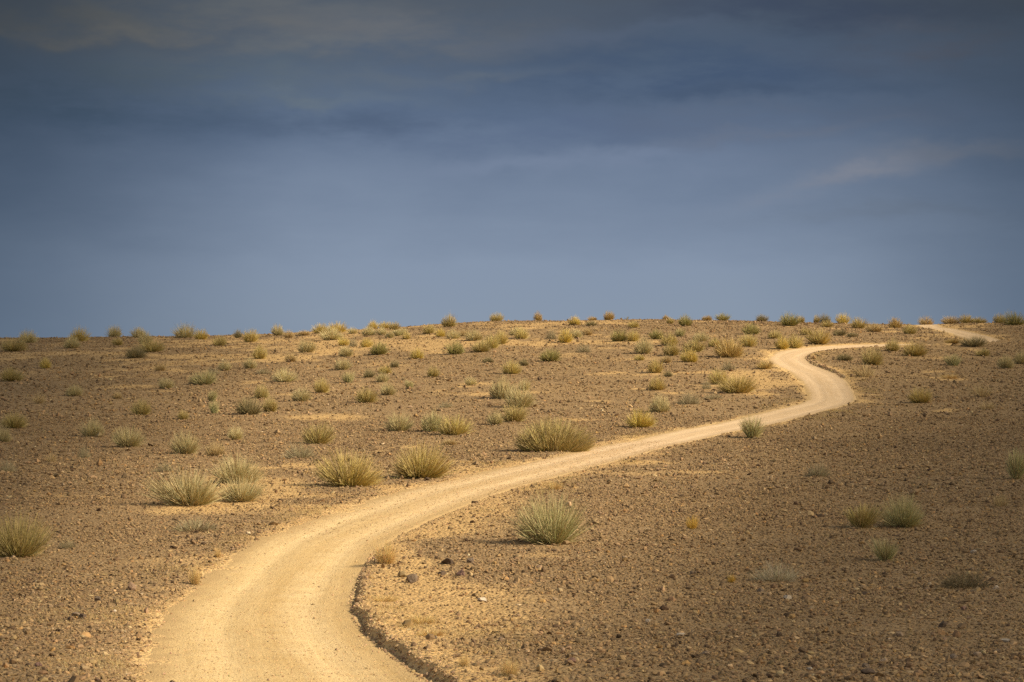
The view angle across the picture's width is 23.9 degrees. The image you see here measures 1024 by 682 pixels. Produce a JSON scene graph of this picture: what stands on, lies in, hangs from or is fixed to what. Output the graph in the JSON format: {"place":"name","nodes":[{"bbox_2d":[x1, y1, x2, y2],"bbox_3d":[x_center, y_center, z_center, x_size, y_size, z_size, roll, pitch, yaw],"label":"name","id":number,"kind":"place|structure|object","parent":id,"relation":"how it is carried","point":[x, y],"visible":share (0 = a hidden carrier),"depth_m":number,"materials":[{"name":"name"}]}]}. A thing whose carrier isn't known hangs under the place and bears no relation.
{"place":"outdoors","nodes":[
{"label":"outdoors","id":0,"kind":"place"},
{"bbox_2d":[0,318,1023,681],"bbox_3d":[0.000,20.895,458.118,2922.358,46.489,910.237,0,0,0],"label":"desert ground","id":1,"kind":"structure","parent":0,"point":[422,588],"depth_m":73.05,"materials":[{"name":"gravel"}]},
{"bbox_2d":[0,423,13,441],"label":"desert shrub","id":2,"kind":"object","parent":1,"relation":"on","point":[5,437],"visible":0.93,"depth_m":108.26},
{"bbox_2d":[0,366,25,380],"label":"desert shrub","id":3,"kind":"object","parent":1,"relation":"on","point":[13,376],"visible":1,"depth_m":174.76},
{"bbox_2d":[0,335,29,350],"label":"desert shrub","id":4,"kind":"object","parent":1,"relation":"on","point":[18,346],"visible":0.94,"depth_m":221.70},
{"bbox_2d":[0,411,30,428],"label":"desert shrub","id":5,"kind":"object","parent":1,"relation":"on","point":[13,422],"visible":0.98,"depth_m":120.47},
{"bbox_2d":[16,328,39,342],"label":"desert shrub","id":6,"kind":"object","parent":1,"relation":"on","point":[30,337],"visible":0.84,"depth_m":240.81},
{"bbox_2d":[0,504,58,557],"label":"desert shrub","id":7,"kind":"object","parent":1,"relation":"on","point":[15,542],"visible":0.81,"depth_m":54.06,"materials":[{"name":"plant"}]},
{"bbox_2d":[63,335,81,347],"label":"desert shrub","id":8,"kind":"object","parent":1,"relation":"on","point":[71,343],"visible":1,"depth_m":226.33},
{"bbox_2d":[64,383,85,395],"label":"desert shrub","id":9,"kind":"object","parent":1,"relation":"on","point":[71,392],"visible":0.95,"depth_m":155.27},
{"bbox_2d":[70,326,89,341],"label":"desert shrub","id":10,"kind":"object","parent":1,"relation":"on","point":[80,336],"visible":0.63,"depth_m":242.00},
{"bbox_2d":[77,416,106,436],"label":"desert shrub","id":11,"kind":"object","parent":1,"relation":"on","point":[92,429],"visible":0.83,"depth_m":113.23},
{"bbox_2d":[105,324,123,336],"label":"desert shrub","id":12,"kind":"object","parent":1,"relation":"on","point":[115,332],"visible":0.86,"depth_m":257.29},
{"bbox_2d":[107,425,148,446],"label":"desert shrub","id":13,"kind":"object","parent":1,"relation":"on","point":[123,440],"visible":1,"depth_m":103.72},
{"bbox_2d":[123,344,148,357],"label":"desert shrub","id":14,"kind":"object","parent":1,"relation":"on","point":[137,352],"visible":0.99,"depth_m":207.06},
{"bbox_2d":[130,398,153,414],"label":"desert shrub","id":15,"kind":"object","parent":1,"relation":"on","point":[142,409],"visible":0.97,"depth_m":132.70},
{"bbox_2d":[134,338,165,351],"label":"desert shrub","id":16,"kind":"object","parent":1,"relation":"on","point":[152,347],"visible":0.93,"depth_m":216.86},
{"bbox_2d":[157,377,175,388],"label":"desert shrub","id":17,"kind":"object","parent":1,"relation":"on","point":[162,384],"visible":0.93,"depth_m":163.03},
{"bbox_2d":[169,320,198,337],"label":"desert shrub","id":18,"kind":"object","parent":1,"relation":"on","point":[184,333],"visible":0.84,"depth_m":249.78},
{"bbox_2d":[167,428,203,453],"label":"desert shrub","id":19,"kind":"object","parent":1,"relation":"on","point":[188,446],"visible":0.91,"depth_m":98.07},
{"bbox_2d":[139,461,232,506],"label":"desert shrub","id":20,"kind":"object","parent":1,"relation":"on","point":[175,494],"visible":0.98,"depth_m":68.60,"materials":[{"name":"plant"}]},
{"bbox_2d":[187,564,201,584],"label":"dry grass tuft","id":21,"kind":"object","parent":1,"relation":"on","point":[194,580],"visible":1,"depth_m":48.43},
{"bbox_2d":[170,515,222,531],"bbox_3d":[-7.933,4.580,60.569,1.552,0.446,1.664,0,0,27],"label":"dead shrub","id":22,"kind":"object","parent":1,"relation":"on","point":[205,527],"visible":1,"depth_m":60.53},
{"bbox_2d":[188,371,219,384],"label":"desert shrub","id":23,"kind":"object","parent":1,"relation":"on","point":[206,379],"visible":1,"depth_m":167.34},
{"bbox_2d":[204,440,226,455],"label":"desert shrub","id":24,"kind":"object","parent":1,"relation":"on","point":[212,451],"visible":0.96,"depth_m":96.48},
{"bbox_2d":[227,423,244,439],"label":"desert shrub","id":25,"kind":"object","parent":1,"relation":"on","point":[236,435],"visible":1,"depth_m":110.43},
{"bbox_2d":[207,451,269,483],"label":"desert shrub","id":26,"kind":"object","parent":1,"relation":"on","point":[239,470],"visible":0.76,"depth_m":78.18,"materials":[{"name":"plant"}]},
{"bbox_2d":[215,472,270,501],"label":"desert shrub","id":27,"kind":"object","parent":1,"relation":"on","point":[243,493],"visible":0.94,"depth_m":69.95,"materials":[{"name":"plant"}]},
{"bbox_2d":[234,394,263,414],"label":"desert shrub","id":28,"kind":"object","parent":1,"relation":"on","point":[249,409],"visible":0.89,"depth_m":133.00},
{"bbox_2d":[241,328,260,341],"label":"desert shrub","id":29,"kind":"object","parent":1,"relation":"on","point":[252,337],"visible":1,"depth_m":232.22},
{"bbox_2d":[252,343,268,358],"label":"desert shrub","id":30,"kind":"object","parent":1,"relation":"on","point":[259,353],"visible":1,"depth_m":199.79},
{"bbox_2d":[252,385,269,397],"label":"desert shrub","id":31,"kind":"object","parent":1,"relation":"on","point":[262,392],"visible":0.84,"depth_m":150.08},
{"bbox_2d":[262,394,278,411],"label":"desert shrub","id":32,"kind":"object","parent":1,"relation":"on","point":[270,406],"visible":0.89,"depth_m":135.99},
{"bbox_2d":[271,366,299,381],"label":"desert shrub","id":33,"kind":"object","parent":1,"relation":"on","point":[282,377],"visible":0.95,"depth_m":168.59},
{"bbox_2d":[279,438,319,457],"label":"dead shrub","id":34,"kind":"object","parent":1,"relation":"on","point":[301,454],"visible":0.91,"depth_m":94.32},
{"bbox_2d":[290,386,313,400],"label":"desert shrub","id":35,"kind":"object","parent":1,"relation":"on","point":[297,396],"visible":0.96,"depth_m":146.26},
{"bbox_2d":[296,338,318,352],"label":"desert shrub","id":36,"kind":"object","parent":1,"relation":"on","point":[302,348],"visible":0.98,"depth_m":206.87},
{"bbox_2d":[301,420,338,443],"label":"desert shrub","id":37,"kind":"object","parent":1,"relation":"on","point":[318,436],"visible":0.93,"depth_m":107.18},
{"bbox_2d":[314,378,329,392],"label":"desert shrub","id":38,"kind":"object","parent":1,"relation":"on","point":[321,388],"visible":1,"depth_m":155.49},
{"bbox_2d":[317,326,343,339],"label":"desert shrub","id":39,"kind":"object","parent":1,"relation":"on","point":[333,334],"visible":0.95,"depth_m":228.20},
{"bbox_2d":[332,357,352,369],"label":"desert shrub","id":40,"kind":"object","parent":1,"relation":"on","point":[341,365],"visible":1,"depth_m":181.82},
{"bbox_2d":[336,345,353,356],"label":"desert shrub","id":41,"kind":"object","parent":1,"relation":"on","point":[346,352],"visible":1,"depth_m":198.77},
{"bbox_2d":[308,446,386,486],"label":"desert shrub","id":42,"kind":"object","parent":1,"relation":"on","point":[343,475],"visible":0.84,"depth_m":76.40,"materials":[{"name":"plant"}]},
{"bbox_2d":[353,385,379,402],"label":"desert shrub","id":43,"kind":"object","parent":1,"relation":"on","point":[365,396],"visible":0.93,"depth_m":144.37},
{"bbox_2d":[368,339,390,354],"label":"desert shrub","id":44,"kind":"object","parent":1,"relation":"on","point":[380,349],"visible":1,"depth_m":199.44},
{"bbox_2d":[363,593,402,601],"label":"dry grass tuft","id":45,"kind":"object","parent":1,"relation":"on","point":[388,599],"visible":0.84,"depth_m":43.55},
{"bbox_2d":[373,539,400,563],"bbox_3d":[-2.717,4.532,52.224,0.628,0.611,0.693,0,0,33],"label":"dry grass tuft","id":46,"kind":"object","parent":1,"relation":"on","point":[387,553],"visible":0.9,"depth_m":52.17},
{"bbox_2d":[379,380,396,394],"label":"desert shrub","id":47,"kind":"object","parent":1,"relation":"on","point":[386,389],"visible":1,"depth_m":151.12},
{"bbox_2d":[382,412,414,430],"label":"desert shrub","id":48,"kind":"object","parent":1,"relation":"on","point":[395,424],"visible":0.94,"depth_m":117.53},
{"bbox_2d":[405,613,440,623],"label":"dry grass tuft","id":49,"kind":"object","parent":1,"relation":"on","point":[417,620],"visible":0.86,"depth_m":38.39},
{"bbox_2d":[387,438,461,478],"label":"desert shrub","id":50,"kind":"object","parent":1,"relation":"on","point":[415,467],"visible":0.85,"depth_m":80.91,"materials":[{"name":"plant"}]},
{"bbox_2d":[418,409,444,431],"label":"desert shrub","id":51,"kind":"object","parent":1,"relation":"on","point":[427,425],"visible":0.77,"depth_m":116.91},
{"bbox_2d":[415,627,449,635],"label":"dry grass tuft","id":52,"kind":"object","parent":1,"relation":"on","point":[422,633],"visible":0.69,"depth_m":35.67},
{"bbox_2d":[440,314,457,326],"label":"desert shrub","id":53,"kind":"object","parent":1,"relation":"on","point":[450,321],"visible":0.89,"depth_m":243.43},
{"bbox_2d":[443,339,464,354],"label":"desert shrub","id":54,"kind":"object","parent":1,"relation":"on","point":[456,349],"visible":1,"depth_m":195.95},
{"bbox_2d":[434,413,474,434],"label":"desert shrub","id":55,"kind":"object","parent":1,"relation":"on","point":[447,428],"visible":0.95,"depth_m":114.34,"materials":[{"name":"plant"}]},
{"bbox_2d":[462,329,484,340],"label":"desert shrub","id":56,"kind":"object","parent":1,"relation":"on","point":[473,337],"visible":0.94,"depth_m":212.94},
{"bbox_2d":[471,338,491,351],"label":"desert shrub","id":57,"kind":"object","parent":1,"relation":"on","point":[482,347],"visible":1,"depth_m":197.21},
{"bbox_2d":[482,334,500,347],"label":"desert shrub","id":58,"kind":"object","parent":1,"relation":"on","point":[494,342],"visible":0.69,"depth_m":201.67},
{"bbox_2d":[486,410,502,424],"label":"desert shrub","id":59,"kind":"object","parent":1,"relation":"on","point":[493,419],"visible":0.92,"depth_m":123.34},
{"bbox_2d":[495,329,509,343],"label":"desert shrub","id":60,"kind":"object","parent":1,"relation":"on","point":[501,336],"visible":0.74,"depth_m":207.26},
{"bbox_2d":[487,370,519,398],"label":"desert shrub","id":61,"kind":"object","parent":1,"relation":"on","point":[497,391],"visible":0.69,"depth_m":147.02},
{"bbox_2d":[498,655,521,674],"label":"dry grass tuft","id":62,"kind":"object","parent":1,"relation":"on","point":[510,669],"visible":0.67,"depth_m":28.14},
{"bbox_2d":[498,359,522,373],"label":"desert shrub","id":63,"kind":"object","parent":1,"relation":"on","point":[513,370],"visible":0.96,"depth_m":172.44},
{"bbox_2d":[499,402,530,421],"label":"desert shrub","id":64,"kind":"object","parent":1,"relation":"on","point":[511,415],"visible":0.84,"depth_m":126.23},
{"bbox_2d":[503,383,537,407],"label":"desert shrub","id":65,"kind":"object","parent":1,"relation":"on","point":[511,399],"visible":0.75,"depth_m":138.64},
{"bbox_2d":[513,328,530,338],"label":"desert shrub","id":66,"kind":"object","parent":1,"relation":"on","point":[521,334],"visible":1,"depth_m":214.55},
{"bbox_2d":[505,483,594,545],"bbox_3d":[0.958,4.098,57.190,2.052,1.519,1.932,0,0,-19],"label":"desert shrub","id":67,"kind":"object","parent":1,"relation":"on","point":[549,530],"visible":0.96,"depth_m":57.04,"materials":[{"name":"plant"}]},
{"bbox_2d":[539,347,561,361],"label":"desert shrub","id":68,"kind":"object","parent":1,"relation":"on","point":[548,357],"visible":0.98,"depth_m":185.61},
{"bbox_2d":[508,414,597,451],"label":"desert shrub","id":69,"kind":"object","parent":1,"relation":"on","point":[550,437],"visible":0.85,"depth_m":100.29,"materials":[{"name":"plant"}]},
{"bbox_2d":[557,327,573,342],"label":"desert shrub","id":70,"kind":"object","parent":1,"relation":"on","point":[565,336],"visible":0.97,"depth_m":208.26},
{"bbox_2d":[610,329,627,341],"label":"desert shrub","id":71,"kind":"object","parent":1,"relation":"on","point":[618,337],"visible":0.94,"depth_m":209.25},
{"bbox_2d":[625,328,640,340],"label":"desert shrub","id":72,"kind":"object","parent":1,"relation":"on","point":[631,337],"visible":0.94,"depth_m":209.04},
{"bbox_2d":[625,407,658,427],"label":"desert shrub","id":73,"kind":"object","parent":1,"relation":"on","point":[634,421],"visible":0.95,"depth_m":121.17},
{"bbox_2d":[633,337,654,353],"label":"desert shrub","id":74,"kind":"object","parent":1,"relation":"on","point":[643,348],"visible":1,"depth_m":193.47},
{"bbox_2d":[647,357,663,372],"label":"desert shrub","id":75,"kind":"object","parent":1,"relation":"on","point":[653,367],"visible":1,"depth_m":172.31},
{"bbox_2d":[648,376,667,389],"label":"desert shrub","id":76,"kind":"object","parent":1,"relation":"on","point":[654,385],"visible":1,"depth_m":154.51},
{"bbox_2d":[647,391,671,411],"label":"desert shrub","id":77,"kind":"object","parent":1,"relation":"on","point":[658,405],"visible":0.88,"depth_m":134.34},
{"bbox_2d":[657,332,678,345],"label":"desert shrub","id":78,"kind":"object","parent":1,"relation":"on","point":[672,339],"visible":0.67,"depth_m":202.07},
{"bbox_2d":[662,341,680,355],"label":"desert shrub","id":79,"kind":"object","parent":1,"relation":"on","point":[671,351],"visible":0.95,"depth_m":190.96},
{"bbox_2d":[677,314,691,325],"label":"desert shrub","id":80,"kind":"object","parent":1,"relation":"on","point":[685,321],"visible":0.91,"depth_m":234.76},
{"bbox_2d":[673,385,703,403],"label":"dead shrub","id":81,"kind":"object","parent":1,"relation":"on","point":[688,399],"visible":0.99,"depth_m":141.71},
{"bbox_2d":[678,348,698,361],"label":"desert shrub","id":82,"kind":"object","parent":1,"relation":"on","point":[691,357],"visible":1,"depth_m":183.92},
{"bbox_2d":[681,335,707,351],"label":"desert shrub","id":83,"kind":"object","parent":1,"relation":"on","point":[693,344],"visible":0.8,"depth_m":195.18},
{"bbox_2d":[707,368,728,383],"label":"desert shrub","id":84,"kind":"object","parent":1,"relation":"on","point":[716,378],"visible":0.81,"depth_m":160.11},
{"bbox_2d":[710,336,743,357],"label":"desert shrub","id":85,"kind":"object","parent":1,"relation":"on","point":[728,350],"visible":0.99,"depth_m":189.14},
{"bbox_2d":[715,371,760,392],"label":"desert shrub","id":86,"kind":"object","parent":1,"relation":"on","point":[738,386],"visible":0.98,"depth_m":152.06,"materials":[{"name":"plant"}]},
{"bbox_2d":[739,331,758,346],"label":"desert shrub","id":87,"kind":"object","parent":1,"relation":"on","point":[747,341],"visible":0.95,"depth_m":201.53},
{"bbox_2d":[742,321,761,333],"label":"desert shrub","id":88,"kind":"object","parent":1,"relation":"on","point":[750,329],"visible":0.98,"depth_m":220.01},
{"bbox_2d":[739,414,768,437],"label":"desert shrub","id":89,"kind":"object","parent":1,"relation":"on","point":[749,430],"visible":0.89,"depth_m":112.49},
{"bbox_2d":[755,360,774,368],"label":"desert shrub","id":90,"kind":"object","parent":1,"relation":"on","point":[767,365],"visible":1,"depth_m":176.33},
{"bbox_2d":[750,554,801,581],"bbox_3d":[5.301,4.571,48.499,1.273,0.599,1.185,0,0,-8],"label":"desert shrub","id":91,"kind":"object","parent":1,"relation":"on","point":[782,577],"visible":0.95,"depth_m":48.36,"materials":[{"name":"plant"}]},
{"bbox_2d":[772,334,789,348],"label":"desert shrub","id":92,"kind":"object","parent":1,"relation":"on","point":[784,344],"visible":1,"depth_m":199.29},
{"bbox_2d":[778,312,802,325],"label":"desert shrub","id":93,"kind":"object","parent":1,"relation":"on","point":[791,321],"visible":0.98,"depth_m":237.56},
{"bbox_2d":[788,332,803,347],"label":"desert shrub","id":94,"kind":"object","parent":1,"relation":"on","point":[794,343],"visible":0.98,"depth_m":201.06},
{"bbox_2d":[803,327,832,344],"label":"desert shrub","id":95,"kind":"object","parent":1,"relation":"on","point":[817,339],"visible":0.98,"depth_m":206.34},
{"bbox_2d":[805,458,831,476],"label":"dead shrub","id":96,"kind":"object","parent":1,"relation":"on","point":[818,471],"visible":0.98,"depth_m":82.05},
{"bbox_2d":[849,316,870,327],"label":"desert shrub","id":97,"kind":"object","parent":1,"relation":"on","point":[858,324],"visible":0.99,"depth_m":239.74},
{"bbox_2d":[851,364,875,376],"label":"desert shrub","id":98,"kind":"object","parent":1,"relation":"on","point":[864,371],"visible":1,"depth_m":168.97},
{"bbox_2d":[838,500,892,528],"bbox_3d":[8.908,4.403,61.273,1.101,0.770,1.306,0,0,-31],"label":"desert shrub","id":99,"kind":"object","parent":1,"relation":"on","point":[865,517],"visible":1,"depth_m":61.16,"materials":[{"name":"plant"}]},
{"bbox_2d":[858,343,886,364],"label":"desert shrub","id":100,"kind":"object","parent":1,"relation":"on","point":[872,358],"visible":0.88,"depth_m":182.53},
{"bbox_2d":[865,321,882,331],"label":"desert shrub","id":101,"kind":"object","parent":1,"relation":"on","point":[875,327],"visible":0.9,"depth_m":230.34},
{"bbox_2d":[866,537,902,560],"bbox_3d":[8.166,4.539,53.041,0.812,0.632,0.710,0,0,37],"label":"desert shrub","id":102,"kind":"object","parent":1,"relation":"on","point":[882,552],"visible":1,"depth_m":52.97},
{"bbox_2d":[883,336,900,350],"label":"desert shrub","id":103,"kind":"object","parent":1,"relation":"on","point":[892,346],"visible":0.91,"depth_m":200.14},
{"bbox_2d":[875,491,926,527],"bbox_3d":[9.979,4.246,61.773,1.472,1.076,1.658,0,0,28],"label":"desert shrub","id":104,"kind":"object","parent":1,"relation":"on","point":[902,517],"visible":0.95,"depth_m":61.52,"materials":[{"name":"plant"}]},
{"bbox_2d":[901,323,917,333],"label":"desert shrub","id":105,"kind":"object","parent":1,"relation":"on","point":[909,329],"visible":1,"depth_m":227.68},
{"bbox_2d":[900,340,929,355],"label":"desert shrub","id":106,"kind":"object","parent":1,"relation":"on","point":[914,351],"visible":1,"depth_m":194.40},
{"bbox_2d":[907,386,932,402],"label":"desert shrub","id":107,"kind":"object","parent":1,"relation":"on","point":[920,397],"visible":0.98,"depth_m":143.16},
{"bbox_2d":[940,315,961,323],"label":"desert shrub","id":108,"kind":"object","parent":1,"relation":"on","point":[950,320],"visible":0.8,"depth_m":257.74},
{"bbox_2d":[941,352,963,365],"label":"desert shrub","id":109,"kind":"object","parent":1,"relation":"on","point":[954,361],"visible":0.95,"depth_m":183.53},
{"bbox_2d":[934,563,995,588],"bbox_3d":[8.777,4.544,46.765,1.285,0.593,1.131,0,0,-33],"label":"dead shrub","id":110,"kind":"object","parent":1,"relation":"on","point":[971,583],"visible":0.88,"depth_m":46.67,"materials":[{"name":"plant"}]},
{"bbox_2d":[957,335,987,346],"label":"desert shrub","id":111,"kind":"object","parent":1,"relation":"on","point":[974,343],"visible":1,"depth_m":207.21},
{"bbox_2d":[967,383,995,396],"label":"desert shrub","id":112,"kind":"object","parent":1,"relation":"on","point":[983,394],"visible":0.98,"depth_m":149.26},
{"bbox_2d":[990,490,1010,505],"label":"desert shrub","id":113,"kind":"object","parent":1,"relation":"on","point":[997,502],"visible":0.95,"depth_m":68.65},
{"bbox_2d":[997,353,1015,367],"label":"desert shrub","id":114,"kind":"object","parent":1,"relation":"on","point":[1006,363],"visible":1,"depth_m":180.26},
{"bbox_2d":[1000,311,1023,324],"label":"desert shrub","id":115,"kind":"object","parent":1,"relation":"on","point":[1017,320],"visible":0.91,"depth_m":246.11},
{"bbox_2d":[1004,445,1023,478],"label":"desert shrub","id":116,"kind":"object","parent":1,"relation":"on","point":[1015,468],"visible":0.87,"depth_m":80.66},
{"bbox_2d":[1012,349,1023,363],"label":"desert shrub","id":117,"kind":"object","parent":1,"relation":"on","point":[1018,360],"visible":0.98,"depth_m":185.75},
{"bbox_2d":[0,0,1023,337],"label":"sky","id":118,"kind":"structure","parent":0,"point":[223,167],"materials":[{"name":"blue"}]},
{"bbox_2d":[134,324,998,681],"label":"gravel road","id":119,"kind":"structure","parent":0,"point":[826,388],"depth_m":49.00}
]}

